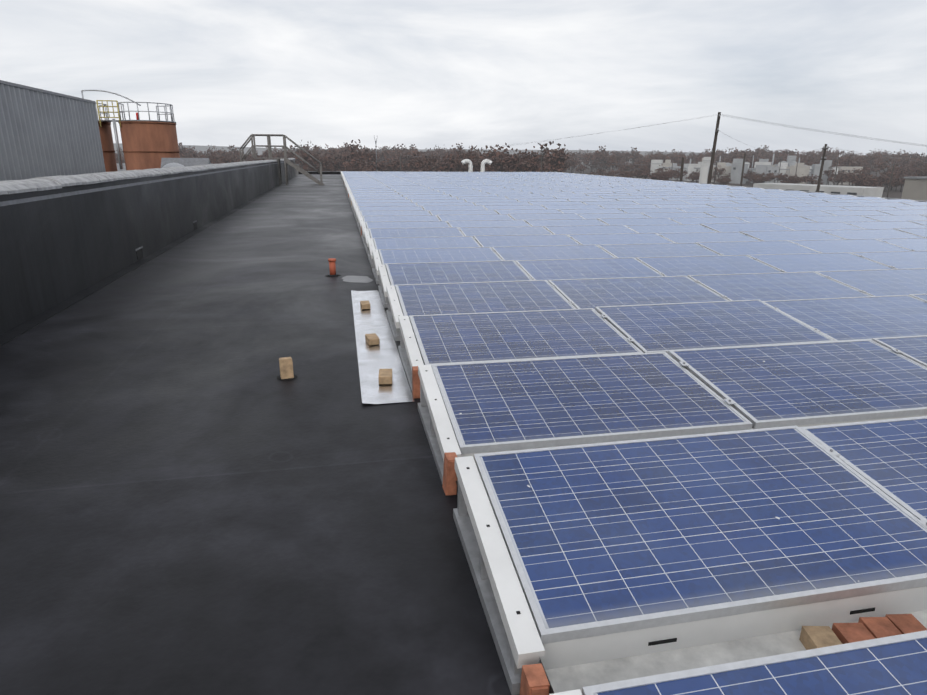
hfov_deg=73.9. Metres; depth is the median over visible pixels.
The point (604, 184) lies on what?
solar panel
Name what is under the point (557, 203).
solar panel
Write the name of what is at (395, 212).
solar panel
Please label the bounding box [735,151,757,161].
tree
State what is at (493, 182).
solar panel
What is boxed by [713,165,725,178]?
tree
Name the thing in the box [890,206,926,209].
solar panel
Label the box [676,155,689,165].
tree
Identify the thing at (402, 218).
solar panel
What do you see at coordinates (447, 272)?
solar panel
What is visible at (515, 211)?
solar panel
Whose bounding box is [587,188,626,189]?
solar panel
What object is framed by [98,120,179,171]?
rust tanks
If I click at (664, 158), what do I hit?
tree
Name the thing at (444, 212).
solar panel
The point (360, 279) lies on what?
roof puddle
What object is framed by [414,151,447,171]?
tree
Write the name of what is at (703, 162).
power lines
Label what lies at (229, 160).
tree
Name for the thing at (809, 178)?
tree
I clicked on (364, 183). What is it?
solar panel
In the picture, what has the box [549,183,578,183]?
solar panel
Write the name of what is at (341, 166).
tree
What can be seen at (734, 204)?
solar panel
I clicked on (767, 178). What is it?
tree
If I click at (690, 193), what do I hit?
solar panel
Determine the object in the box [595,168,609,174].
tree
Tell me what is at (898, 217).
solar panel
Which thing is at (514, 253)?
solar panel
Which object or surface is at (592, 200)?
solar panel
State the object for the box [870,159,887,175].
tree
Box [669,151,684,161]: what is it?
tree
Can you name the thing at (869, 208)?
solar panel
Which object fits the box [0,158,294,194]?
wall coping
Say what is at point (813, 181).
tree
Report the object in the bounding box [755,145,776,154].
tree
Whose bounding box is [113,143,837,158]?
hills
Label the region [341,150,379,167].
tree
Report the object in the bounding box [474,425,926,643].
solar panel
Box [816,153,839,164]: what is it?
tree
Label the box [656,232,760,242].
solar panel
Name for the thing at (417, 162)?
tree
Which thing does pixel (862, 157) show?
tree
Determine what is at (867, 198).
solar panel
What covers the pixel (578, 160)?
tree
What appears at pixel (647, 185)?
solar panel
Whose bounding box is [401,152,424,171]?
tree
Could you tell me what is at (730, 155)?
tree
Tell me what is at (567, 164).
tree
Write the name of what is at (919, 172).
tree
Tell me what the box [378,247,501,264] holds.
solar panel
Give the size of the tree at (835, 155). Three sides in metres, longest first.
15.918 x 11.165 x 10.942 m
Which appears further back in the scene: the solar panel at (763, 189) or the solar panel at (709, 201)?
the solar panel at (763, 189)
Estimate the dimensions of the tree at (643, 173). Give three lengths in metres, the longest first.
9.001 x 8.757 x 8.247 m
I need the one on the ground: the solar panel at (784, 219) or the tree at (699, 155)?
the tree at (699, 155)
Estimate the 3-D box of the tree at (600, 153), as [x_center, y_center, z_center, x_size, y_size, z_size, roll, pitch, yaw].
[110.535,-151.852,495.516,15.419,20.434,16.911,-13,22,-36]
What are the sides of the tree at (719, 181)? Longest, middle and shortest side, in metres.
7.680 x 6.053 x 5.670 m
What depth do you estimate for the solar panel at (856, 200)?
20.07 m
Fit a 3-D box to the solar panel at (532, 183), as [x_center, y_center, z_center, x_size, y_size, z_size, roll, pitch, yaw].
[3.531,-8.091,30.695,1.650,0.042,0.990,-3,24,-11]
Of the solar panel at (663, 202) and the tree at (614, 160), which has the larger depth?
the tree at (614, 160)
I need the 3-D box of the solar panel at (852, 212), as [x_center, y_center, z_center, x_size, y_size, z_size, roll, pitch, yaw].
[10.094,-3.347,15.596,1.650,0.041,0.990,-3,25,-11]
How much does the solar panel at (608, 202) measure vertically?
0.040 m
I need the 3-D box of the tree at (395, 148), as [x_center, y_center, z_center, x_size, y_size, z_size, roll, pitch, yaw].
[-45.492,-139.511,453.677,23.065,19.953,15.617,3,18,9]
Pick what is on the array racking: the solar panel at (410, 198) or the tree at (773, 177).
the solar panel at (410, 198)
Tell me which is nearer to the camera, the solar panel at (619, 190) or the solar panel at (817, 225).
the solar panel at (817, 225)
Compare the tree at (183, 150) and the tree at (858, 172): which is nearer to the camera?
the tree at (858, 172)
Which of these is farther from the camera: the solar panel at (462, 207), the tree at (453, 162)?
the tree at (453, 162)
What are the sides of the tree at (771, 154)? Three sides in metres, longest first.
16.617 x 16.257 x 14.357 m
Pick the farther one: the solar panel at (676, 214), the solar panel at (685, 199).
the solar panel at (685, 199)
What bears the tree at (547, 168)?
on the ground
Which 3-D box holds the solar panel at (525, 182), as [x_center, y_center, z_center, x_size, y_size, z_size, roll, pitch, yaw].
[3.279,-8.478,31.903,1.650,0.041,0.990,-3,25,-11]
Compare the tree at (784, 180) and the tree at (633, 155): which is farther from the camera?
the tree at (633, 155)
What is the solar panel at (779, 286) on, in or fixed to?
on the array racking
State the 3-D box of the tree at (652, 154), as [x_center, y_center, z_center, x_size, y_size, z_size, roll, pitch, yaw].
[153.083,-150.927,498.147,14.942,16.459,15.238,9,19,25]
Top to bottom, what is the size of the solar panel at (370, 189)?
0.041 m
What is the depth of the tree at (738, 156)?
396.81 m
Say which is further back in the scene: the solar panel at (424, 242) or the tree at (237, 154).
the tree at (237, 154)
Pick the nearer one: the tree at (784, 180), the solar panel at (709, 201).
the solar panel at (709, 201)
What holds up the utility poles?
on the ground
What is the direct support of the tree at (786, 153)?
on the ground
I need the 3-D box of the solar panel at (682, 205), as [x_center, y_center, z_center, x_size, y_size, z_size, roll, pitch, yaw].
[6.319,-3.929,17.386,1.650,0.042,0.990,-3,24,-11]
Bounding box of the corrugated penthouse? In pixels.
[0,80,105,180]
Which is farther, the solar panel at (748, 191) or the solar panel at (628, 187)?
the solar panel at (628, 187)
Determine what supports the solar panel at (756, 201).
on the array racking
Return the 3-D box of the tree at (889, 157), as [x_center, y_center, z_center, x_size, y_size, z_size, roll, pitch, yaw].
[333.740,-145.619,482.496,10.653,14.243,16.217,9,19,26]
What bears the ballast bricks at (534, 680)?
on the array racking
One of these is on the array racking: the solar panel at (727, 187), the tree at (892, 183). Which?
the solar panel at (727, 187)
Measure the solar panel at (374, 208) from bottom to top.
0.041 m
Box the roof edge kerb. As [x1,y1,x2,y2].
[298,171,926,201]
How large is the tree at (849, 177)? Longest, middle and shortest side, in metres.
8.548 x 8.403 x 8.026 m
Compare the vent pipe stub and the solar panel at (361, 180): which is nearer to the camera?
the vent pipe stub
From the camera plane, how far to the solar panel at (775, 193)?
23.69 m
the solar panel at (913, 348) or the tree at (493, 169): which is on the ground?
the tree at (493, 169)
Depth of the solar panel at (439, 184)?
28.77 m
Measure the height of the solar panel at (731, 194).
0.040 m
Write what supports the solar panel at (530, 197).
on the array racking
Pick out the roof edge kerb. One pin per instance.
(325, 172)
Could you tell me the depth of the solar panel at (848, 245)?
9.89 m
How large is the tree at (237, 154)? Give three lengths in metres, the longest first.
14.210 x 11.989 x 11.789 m
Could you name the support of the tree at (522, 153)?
on the ground
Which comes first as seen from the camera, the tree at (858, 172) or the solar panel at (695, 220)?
the solar panel at (695, 220)
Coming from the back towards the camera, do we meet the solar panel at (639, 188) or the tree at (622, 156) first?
the tree at (622, 156)
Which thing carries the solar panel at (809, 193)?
on the array racking
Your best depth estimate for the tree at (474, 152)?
241.74 m
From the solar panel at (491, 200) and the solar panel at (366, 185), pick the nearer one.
the solar panel at (491, 200)
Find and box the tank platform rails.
[81,90,174,168]
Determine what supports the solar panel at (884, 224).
on the array racking
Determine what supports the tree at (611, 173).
on the ground
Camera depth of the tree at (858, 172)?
299.91 m
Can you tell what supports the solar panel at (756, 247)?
on the array racking
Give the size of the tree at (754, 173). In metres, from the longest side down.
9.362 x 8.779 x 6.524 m
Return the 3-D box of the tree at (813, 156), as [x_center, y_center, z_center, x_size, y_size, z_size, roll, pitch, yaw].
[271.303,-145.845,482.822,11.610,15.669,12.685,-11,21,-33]
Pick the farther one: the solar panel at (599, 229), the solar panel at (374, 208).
the solar panel at (374, 208)
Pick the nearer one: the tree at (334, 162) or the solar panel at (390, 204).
the solar panel at (390, 204)
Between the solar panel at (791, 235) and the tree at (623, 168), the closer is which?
the solar panel at (791, 235)
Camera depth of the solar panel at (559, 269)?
7.70 m
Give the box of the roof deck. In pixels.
[0,174,510,694]
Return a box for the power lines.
[299,114,926,166]
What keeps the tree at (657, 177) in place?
on the ground
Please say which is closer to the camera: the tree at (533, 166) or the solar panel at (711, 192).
the solar panel at (711, 192)
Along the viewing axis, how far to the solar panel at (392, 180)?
33.37 m
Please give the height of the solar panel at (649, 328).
0.043 m
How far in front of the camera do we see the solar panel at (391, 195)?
20.87 m
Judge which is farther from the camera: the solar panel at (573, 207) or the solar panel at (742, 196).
the solar panel at (742, 196)
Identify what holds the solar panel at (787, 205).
on the array racking
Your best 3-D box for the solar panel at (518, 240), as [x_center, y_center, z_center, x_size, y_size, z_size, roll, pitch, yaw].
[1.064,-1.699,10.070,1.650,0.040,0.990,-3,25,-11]
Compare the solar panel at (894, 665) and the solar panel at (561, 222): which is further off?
the solar panel at (561, 222)
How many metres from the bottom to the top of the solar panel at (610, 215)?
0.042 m
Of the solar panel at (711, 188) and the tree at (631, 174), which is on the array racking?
the solar panel at (711, 188)
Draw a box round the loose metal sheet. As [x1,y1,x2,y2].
[351,290,414,403]
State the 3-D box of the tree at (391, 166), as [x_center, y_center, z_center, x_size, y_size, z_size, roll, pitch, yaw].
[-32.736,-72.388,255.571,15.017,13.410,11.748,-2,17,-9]
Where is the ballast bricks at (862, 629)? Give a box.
[799,614,926,649]
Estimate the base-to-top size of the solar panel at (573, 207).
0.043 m
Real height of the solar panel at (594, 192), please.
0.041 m
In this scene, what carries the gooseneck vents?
on the roof deck
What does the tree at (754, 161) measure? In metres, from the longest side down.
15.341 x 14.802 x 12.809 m
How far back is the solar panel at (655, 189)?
25.59 m
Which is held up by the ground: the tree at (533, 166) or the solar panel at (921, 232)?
the tree at (533, 166)
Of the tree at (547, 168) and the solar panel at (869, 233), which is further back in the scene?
the tree at (547, 168)
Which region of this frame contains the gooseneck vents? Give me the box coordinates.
[461,159,491,171]
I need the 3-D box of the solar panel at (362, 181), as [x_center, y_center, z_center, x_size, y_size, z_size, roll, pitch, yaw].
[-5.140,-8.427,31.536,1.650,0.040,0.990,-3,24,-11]
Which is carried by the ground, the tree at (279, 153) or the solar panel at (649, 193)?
the tree at (279, 153)
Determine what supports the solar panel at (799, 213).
on the array racking
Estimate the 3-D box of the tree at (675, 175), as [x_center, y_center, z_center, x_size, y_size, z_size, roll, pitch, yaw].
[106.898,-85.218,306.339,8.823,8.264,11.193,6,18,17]
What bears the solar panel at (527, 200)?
on the array racking
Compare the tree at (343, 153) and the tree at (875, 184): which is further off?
the tree at (343, 153)
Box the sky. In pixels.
[0,0,926,156]
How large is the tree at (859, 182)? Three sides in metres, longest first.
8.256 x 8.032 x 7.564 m
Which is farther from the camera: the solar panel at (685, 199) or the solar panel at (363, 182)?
the solar panel at (363, 182)
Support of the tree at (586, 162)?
on the ground
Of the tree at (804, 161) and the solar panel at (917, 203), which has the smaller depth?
the solar panel at (917, 203)
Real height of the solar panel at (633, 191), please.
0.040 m
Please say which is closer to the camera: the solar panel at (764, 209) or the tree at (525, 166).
the solar panel at (764, 209)
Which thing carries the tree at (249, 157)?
on the ground
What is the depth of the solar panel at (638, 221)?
13.27 m
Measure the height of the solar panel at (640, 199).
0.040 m
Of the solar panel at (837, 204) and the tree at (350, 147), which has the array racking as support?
the solar panel at (837, 204)
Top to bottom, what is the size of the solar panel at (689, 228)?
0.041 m
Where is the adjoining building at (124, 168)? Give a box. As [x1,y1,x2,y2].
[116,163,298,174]
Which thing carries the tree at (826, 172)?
on the ground
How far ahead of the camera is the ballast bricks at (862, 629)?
2.05 m
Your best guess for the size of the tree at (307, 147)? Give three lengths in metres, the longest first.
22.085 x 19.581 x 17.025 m
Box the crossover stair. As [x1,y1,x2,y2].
[239,134,323,184]
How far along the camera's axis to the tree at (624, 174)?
297.34 m
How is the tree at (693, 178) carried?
on the ground
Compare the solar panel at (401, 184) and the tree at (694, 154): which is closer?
the solar panel at (401, 184)
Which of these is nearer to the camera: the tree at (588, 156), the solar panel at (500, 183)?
the solar panel at (500, 183)
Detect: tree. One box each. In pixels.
[178,142,192,156]
[186,147,205,157]
[199,151,220,163]
[206,145,220,154]
[206,151,230,162]
[216,156,237,162]
[219,145,245,161]
[224,152,242,161]
[247,151,262,160]
[261,147,288,159]
[272,145,296,157]
[287,145,313,169]
[298,145,333,170]
[299,140,319,156]
[312,152,344,170]
[319,144,334,156]
[321,148,339,156]
[326,150,346,170]
[336,146,353,156]
[340,139,371,154]
[341,144,361,170]
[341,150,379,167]
[342,159,375,170]
[373,146,389,162]
[374,156,401,170]
[384,144,412,158]
[388,160,405,171]
[389,151,416,170]
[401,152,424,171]
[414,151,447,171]
[414,154,438,168]
[414,165,438,171]
[420,156,457,171]
[430,146,446,153]
[443,148,474,171]
[448,145,465,158]
[449,153,467,171]
[455,148,472,163]
[461,146,493,170]
[465,145,482,160]
[472,157,495,171]
[475,164,499,171]
[476,144,502,170]
[479,143,530,170]
[480,149,509,171]
[497,148,534,171]
[508,149,540,171]
[512,152,546,171]
[523,155,550,171]
[529,143,568,171]
[532,157,557,171]
[533,141,574,170]
[561,162,572,172]
[565,151,578,172]
[565,155,579,172]
[575,165,587,171]
[579,159,589,172]
[583,153,600,171]
[590,146,607,168]
[595,148,613,169]
[595,152,605,168]
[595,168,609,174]
[603,169,617,175]
[605,155,621,170]
[610,150,622,168]
[614,171,630,177]
[617,150,629,161]
[617,162,635,170]
[622,168,633,177]
[625,147,644,170]
[634,167,649,178]
[644,150,659,159]
[647,150,670,162]
[653,172,668,180]
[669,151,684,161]
[669,168,687,180]
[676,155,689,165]
[685,173,696,180]
[691,152,699,163]
[696,148,712,159]
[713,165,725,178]
[714,153,723,164]
[715,177,729,184]
[717,177,731,184]
[724,147,743,160]
[724,150,745,162]
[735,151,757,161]
[743,173,755,184]
[748,176,765,182]
[749,155,757,167]
[750,172,763,183]
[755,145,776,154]
[755,172,773,182]
[757,146,770,154]
[757,176,771,182]
[763,150,783,158]
[765,173,787,182]
[775,151,798,160]
[776,174,787,181]
[778,149,804,158]
[780,175,789,182]
[786,156,812,164]
[786,176,799,183]
[788,178,808,183]
[797,174,818,183]
[804,151,815,159]
[805,158,819,165]
[806,176,823,184]
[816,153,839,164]
[822,166,834,184]
[827,151,838,158]
[827,176,840,183]
[828,149,844,156]
[830,171,845,184]
[832,160,846,166]
[834,153,861,166]
[837,171,857,185]
[841,173,858,185]
[846,157,868,170]
[846,168,866,185]
[849,175,868,185]
[855,153,873,161]
[855,154,881,163]
[855,175,876,185]
[857,157,874,170]
[858,171,876,181]
[863,178,883,186]
[868,166,880,174]
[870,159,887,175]
[873,159,904,184]
[878,177,895,191]
[882,152,897,162]
[888,173,913,191]
[896,152,912,162]
[900,154,923,165]
[912,165,926,176]
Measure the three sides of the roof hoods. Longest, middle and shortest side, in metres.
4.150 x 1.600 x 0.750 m
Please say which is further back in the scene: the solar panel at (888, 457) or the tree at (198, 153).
the tree at (198, 153)
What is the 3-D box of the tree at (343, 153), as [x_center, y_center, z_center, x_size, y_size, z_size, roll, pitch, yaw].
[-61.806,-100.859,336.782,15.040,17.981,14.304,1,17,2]
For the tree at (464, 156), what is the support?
on the ground
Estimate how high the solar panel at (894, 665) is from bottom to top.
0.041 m
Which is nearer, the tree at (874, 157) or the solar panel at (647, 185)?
the solar panel at (647, 185)
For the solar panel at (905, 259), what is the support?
on the array racking
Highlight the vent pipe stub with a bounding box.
[328,258,337,275]
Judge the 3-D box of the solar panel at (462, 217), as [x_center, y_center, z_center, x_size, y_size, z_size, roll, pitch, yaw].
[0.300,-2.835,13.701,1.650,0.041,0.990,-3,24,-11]
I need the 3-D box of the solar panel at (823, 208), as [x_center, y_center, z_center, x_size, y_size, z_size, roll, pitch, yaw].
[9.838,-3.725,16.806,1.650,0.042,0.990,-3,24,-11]
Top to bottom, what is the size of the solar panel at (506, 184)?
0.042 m
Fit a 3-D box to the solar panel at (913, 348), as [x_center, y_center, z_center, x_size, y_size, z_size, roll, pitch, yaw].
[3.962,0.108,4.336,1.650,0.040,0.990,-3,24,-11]
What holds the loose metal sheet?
on the roof deck
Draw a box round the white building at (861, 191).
[753,183,883,196]
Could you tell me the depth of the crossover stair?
33.25 m
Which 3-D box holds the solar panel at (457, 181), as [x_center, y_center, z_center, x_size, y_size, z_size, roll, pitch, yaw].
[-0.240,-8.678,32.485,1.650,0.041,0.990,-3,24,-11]
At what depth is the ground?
337.21 m
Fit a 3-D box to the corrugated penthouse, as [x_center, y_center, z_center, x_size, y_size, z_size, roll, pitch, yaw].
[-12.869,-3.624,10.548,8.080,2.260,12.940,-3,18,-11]
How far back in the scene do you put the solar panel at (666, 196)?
21.57 m
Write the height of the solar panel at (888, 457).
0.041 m
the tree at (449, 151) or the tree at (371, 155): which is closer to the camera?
the tree at (371, 155)
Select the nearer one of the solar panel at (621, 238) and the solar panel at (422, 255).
the solar panel at (422, 255)
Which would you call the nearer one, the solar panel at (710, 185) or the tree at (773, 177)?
the solar panel at (710, 185)
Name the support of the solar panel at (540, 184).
on the array racking
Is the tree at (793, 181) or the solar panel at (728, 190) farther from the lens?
the tree at (793, 181)
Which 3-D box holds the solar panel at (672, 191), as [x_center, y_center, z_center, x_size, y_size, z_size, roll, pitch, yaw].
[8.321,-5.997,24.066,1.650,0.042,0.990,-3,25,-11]
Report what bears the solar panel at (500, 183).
on the array racking
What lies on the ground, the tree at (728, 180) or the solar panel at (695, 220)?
the tree at (728, 180)
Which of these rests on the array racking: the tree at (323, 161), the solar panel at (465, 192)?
the solar panel at (465, 192)
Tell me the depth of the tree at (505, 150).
241.09 m
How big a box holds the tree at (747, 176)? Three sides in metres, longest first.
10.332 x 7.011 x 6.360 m
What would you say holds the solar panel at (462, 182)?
on the array racking
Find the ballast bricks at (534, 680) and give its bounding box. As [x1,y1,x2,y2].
[341,174,549,694]
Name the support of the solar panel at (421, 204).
on the array racking
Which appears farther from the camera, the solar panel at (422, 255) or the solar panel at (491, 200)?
the solar panel at (491, 200)
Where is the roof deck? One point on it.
(198, 496)
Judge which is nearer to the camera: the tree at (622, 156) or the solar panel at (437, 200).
the solar panel at (437, 200)
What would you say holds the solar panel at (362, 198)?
on the array racking
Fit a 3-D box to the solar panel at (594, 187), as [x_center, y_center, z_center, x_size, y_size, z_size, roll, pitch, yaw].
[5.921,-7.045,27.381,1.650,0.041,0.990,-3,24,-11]
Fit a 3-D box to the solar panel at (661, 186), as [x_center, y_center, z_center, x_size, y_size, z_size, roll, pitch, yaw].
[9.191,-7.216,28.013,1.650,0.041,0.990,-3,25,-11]
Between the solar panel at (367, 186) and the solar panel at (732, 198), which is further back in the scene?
the solar panel at (367, 186)
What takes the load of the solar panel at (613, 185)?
on the array racking
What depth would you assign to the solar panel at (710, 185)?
30.16 m
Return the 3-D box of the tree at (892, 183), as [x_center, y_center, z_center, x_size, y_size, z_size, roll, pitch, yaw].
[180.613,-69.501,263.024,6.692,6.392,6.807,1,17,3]
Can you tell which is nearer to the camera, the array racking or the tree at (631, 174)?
the array racking
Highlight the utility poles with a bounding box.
[400,112,894,197]
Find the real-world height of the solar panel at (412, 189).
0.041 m
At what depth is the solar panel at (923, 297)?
6.10 m
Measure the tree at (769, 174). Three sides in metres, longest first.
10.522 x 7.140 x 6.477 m
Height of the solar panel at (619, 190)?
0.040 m
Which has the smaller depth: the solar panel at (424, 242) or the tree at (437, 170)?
the solar panel at (424, 242)
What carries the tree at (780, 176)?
on the ground
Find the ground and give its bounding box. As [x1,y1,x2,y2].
[409,159,911,198]
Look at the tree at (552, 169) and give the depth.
235.27 m
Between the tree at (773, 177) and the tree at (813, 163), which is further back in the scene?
the tree at (813, 163)
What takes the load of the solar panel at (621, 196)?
on the array racking
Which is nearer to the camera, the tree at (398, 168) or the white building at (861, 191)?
the white building at (861, 191)
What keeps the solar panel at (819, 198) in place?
on the array racking
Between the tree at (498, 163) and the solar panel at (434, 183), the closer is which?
the solar panel at (434, 183)
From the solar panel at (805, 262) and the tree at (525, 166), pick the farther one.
the tree at (525, 166)
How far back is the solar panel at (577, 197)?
20.88 m
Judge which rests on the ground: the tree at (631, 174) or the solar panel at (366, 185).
the tree at (631, 174)
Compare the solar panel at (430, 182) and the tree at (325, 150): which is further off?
the tree at (325, 150)
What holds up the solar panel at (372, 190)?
on the array racking
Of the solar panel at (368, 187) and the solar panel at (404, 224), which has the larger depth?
the solar panel at (368, 187)
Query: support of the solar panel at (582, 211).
on the array racking
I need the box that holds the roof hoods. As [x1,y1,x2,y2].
[161,158,210,167]
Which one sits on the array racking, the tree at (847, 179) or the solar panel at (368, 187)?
the solar panel at (368, 187)
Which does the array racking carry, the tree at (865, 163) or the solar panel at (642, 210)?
the solar panel at (642, 210)
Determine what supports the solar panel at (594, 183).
on the array racking
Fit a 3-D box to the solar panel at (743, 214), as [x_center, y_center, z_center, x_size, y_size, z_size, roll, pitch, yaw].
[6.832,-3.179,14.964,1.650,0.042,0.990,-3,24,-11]
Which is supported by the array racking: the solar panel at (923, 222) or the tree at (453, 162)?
the solar panel at (923, 222)
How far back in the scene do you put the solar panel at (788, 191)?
25.23 m
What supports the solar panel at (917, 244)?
on the array racking
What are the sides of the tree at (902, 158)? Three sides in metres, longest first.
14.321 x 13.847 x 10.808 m
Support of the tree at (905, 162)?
on the ground
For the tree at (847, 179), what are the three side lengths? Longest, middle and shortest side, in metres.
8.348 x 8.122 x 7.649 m
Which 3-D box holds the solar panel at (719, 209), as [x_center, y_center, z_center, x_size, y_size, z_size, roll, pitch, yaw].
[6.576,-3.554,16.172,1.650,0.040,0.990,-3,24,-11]
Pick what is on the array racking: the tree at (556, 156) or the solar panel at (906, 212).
the solar panel at (906, 212)
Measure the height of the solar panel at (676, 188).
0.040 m
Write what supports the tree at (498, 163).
on the ground
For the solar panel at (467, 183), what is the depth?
30.35 m
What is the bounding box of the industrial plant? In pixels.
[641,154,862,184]
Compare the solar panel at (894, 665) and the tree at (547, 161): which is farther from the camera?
the tree at (547, 161)
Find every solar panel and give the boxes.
[345,179,374,179]
[346,180,376,180]
[346,181,378,181]
[347,182,379,182]
[347,183,381,183]
[348,184,384,185]
[349,186,386,186]
[349,187,388,188]
[350,188,391,190]
[351,190,394,191]
[352,192,397,194]
[353,194,402,196]
[354,197,406,199]
[355,199,410,202]
[357,202,416,206]
[358,206,422,210]
[360,210,430,216]
[363,215,439,223]
[366,221,449,229]
[369,227,463,237]
[373,236,480,248]
[378,180,407,180]
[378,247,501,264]
[379,181,410,181]
[385,184,419,185]
[385,260,531,285]
[393,189,432,189]
[395,280,575,316]
[406,197,457,199]
[409,308,642,364]
[411,199,465,202]
[412,181,441,181]
[415,182,445,182]
[416,202,474,206]
[418,183,450,183]
[420,184,456,185]
[422,205,486,210]
[425,186,460,186]
[429,187,466,188]
[429,210,497,214]
[431,352,752,453]
[433,188,473,189]
[437,214,513,220]
[438,190,480,191]
[443,181,472,181]
[443,192,488,193]
[447,182,477,182]
[447,220,530,226]
[452,183,483,183]
[456,184,489,185]
[458,226,551,236]
[464,199,518,201]
[468,187,503,187]
[473,202,530,204]
[473,234,580,246]
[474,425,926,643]
[479,182,508,182]
[483,205,545,209]
[485,183,515,183]
[490,184,523,184]
[491,244,614,260]
[494,209,562,213]
[505,196,555,198]
[508,213,584,219]
[510,182,540,182]
[515,257,662,280]
[516,199,568,201]
[517,183,547,183]
[524,184,556,184]
[524,219,607,225]
[528,201,586,204]
[542,205,604,208]
[543,225,637,233]
[548,276,728,308]
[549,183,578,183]
[553,196,603,198]
[557,184,588,184]
[558,209,625,213]
[567,233,673,244]
[568,199,617,200]
[574,191,613,193]
[578,187,611,187]
[578,213,650,218]
[580,183,609,183]
[581,201,637,204]
[582,630,926,694]
[584,193,628,195]
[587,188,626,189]
[589,184,620,184]
[595,299,834,353]
[597,243,718,257]
[598,218,682,224]
[599,185,631,186]
[599,195,646,198]
[599,204,659,208]
[601,190,637,190]
[610,186,646,187]
[612,191,654,192]
[614,198,666,200]
[618,208,684,212]
[622,184,651,184]
[624,188,658,189]
[624,224,716,232]
[627,193,671,194]
[632,185,663,185]
[633,200,689,203]
[635,255,781,275]
[636,189,675,190]
[642,212,713,217]
[643,195,691,197]
[644,186,679,187]
[652,191,693,192]
[653,184,682,184]
[653,204,711,207]
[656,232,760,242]
[660,188,693,188]
[662,198,711,200]
[664,185,694,185]
[668,339,926,428]
[669,193,712,194]
[669,217,749,224]
[673,189,711,190]
[677,186,713,187]
[678,207,740,211]
[684,200,735,203]
[687,195,734,197]
[687,271,870,300]
[691,191,731,192]
[695,185,726,185]
[695,188,727,188]
[696,240,818,254]
[700,222,791,231]
[703,211,778,216]
[705,203,765,206]
[709,189,747,190]
[709,198,756,199]
[710,193,752,194]
[711,186,744,187]
[728,191,766,192]
[729,195,774,197]
[730,188,761,188]
[730,200,784,202]
[732,207,797,210]
[736,216,815,222]
[739,230,843,240]
[744,189,782,190]
[747,252,894,271]
[749,192,792,194]
[751,197,801,199]
[757,203,817,206]
[763,295,926,340]
[764,211,836,216]
[766,191,805,192]
[771,195,814,196]
[776,222,863,229]
[778,200,826,202]
[787,206,848,210]
[788,239,911,252]
[789,193,829,194]
[795,197,840,199]
[799,215,877,221]
[799,416,926,519]
[808,202,864,205]
[811,195,854,196]
[814,268,926,295]
[820,229,923,238]
[823,199,877,202]
[823,210,891,215]
[837,197,882,199]
[838,206,902,209]
[844,221,926,228]
[850,251,926,268]
[857,202,911,205]
[860,215,926,220]
[870,199,917,202]
[872,335,926,366]
[876,209,926,214]
[877,238,926,250]
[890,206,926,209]
[894,228,926,236]
[899,202,926,205]
[909,294,926,300]
[910,220,926,225]
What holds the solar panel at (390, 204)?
on the array racking
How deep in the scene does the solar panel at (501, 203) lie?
17.88 m
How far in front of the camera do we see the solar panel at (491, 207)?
16.65 m
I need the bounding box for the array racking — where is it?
[341,171,926,694]
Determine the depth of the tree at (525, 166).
214.14 m
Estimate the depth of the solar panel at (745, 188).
27.69 m
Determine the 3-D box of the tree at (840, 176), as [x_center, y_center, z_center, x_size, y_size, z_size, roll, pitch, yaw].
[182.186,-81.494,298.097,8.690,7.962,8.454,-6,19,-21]
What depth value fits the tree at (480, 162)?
223.32 m
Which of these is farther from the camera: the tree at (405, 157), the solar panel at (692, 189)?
the tree at (405, 157)
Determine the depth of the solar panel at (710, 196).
21.90 m
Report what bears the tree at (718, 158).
on the ground
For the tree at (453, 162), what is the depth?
218.01 m
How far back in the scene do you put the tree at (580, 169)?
408.94 m
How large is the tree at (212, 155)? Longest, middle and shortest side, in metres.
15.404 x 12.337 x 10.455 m
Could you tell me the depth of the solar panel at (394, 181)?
32.13 m
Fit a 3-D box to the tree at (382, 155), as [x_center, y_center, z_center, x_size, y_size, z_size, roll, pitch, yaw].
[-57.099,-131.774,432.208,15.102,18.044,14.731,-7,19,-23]
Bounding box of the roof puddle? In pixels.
[342,276,372,282]
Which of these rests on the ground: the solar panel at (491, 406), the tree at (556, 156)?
the tree at (556, 156)
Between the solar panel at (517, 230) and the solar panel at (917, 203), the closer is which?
the solar panel at (517, 230)
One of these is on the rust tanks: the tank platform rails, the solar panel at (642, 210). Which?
the tank platform rails
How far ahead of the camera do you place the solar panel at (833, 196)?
22.81 m
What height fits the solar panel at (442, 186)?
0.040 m
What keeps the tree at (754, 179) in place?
on the ground
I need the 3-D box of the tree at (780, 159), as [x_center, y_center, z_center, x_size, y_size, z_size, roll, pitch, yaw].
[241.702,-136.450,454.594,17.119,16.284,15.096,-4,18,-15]
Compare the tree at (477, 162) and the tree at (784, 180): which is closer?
the tree at (477, 162)
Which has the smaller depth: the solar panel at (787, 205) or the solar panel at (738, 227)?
the solar panel at (738, 227)
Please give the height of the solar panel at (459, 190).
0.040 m
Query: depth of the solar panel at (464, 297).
6.12 m
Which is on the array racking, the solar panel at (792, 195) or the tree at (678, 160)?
the solar panel at (792, 195)
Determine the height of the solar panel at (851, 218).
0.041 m
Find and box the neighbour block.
[901,177,926,200]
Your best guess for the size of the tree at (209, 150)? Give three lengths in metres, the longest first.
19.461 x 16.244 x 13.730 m
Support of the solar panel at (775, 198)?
on the array racking
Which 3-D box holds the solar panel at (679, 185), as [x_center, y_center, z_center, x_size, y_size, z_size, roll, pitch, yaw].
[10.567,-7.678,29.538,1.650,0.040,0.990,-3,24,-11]
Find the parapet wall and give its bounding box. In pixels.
[0,159,297,346]

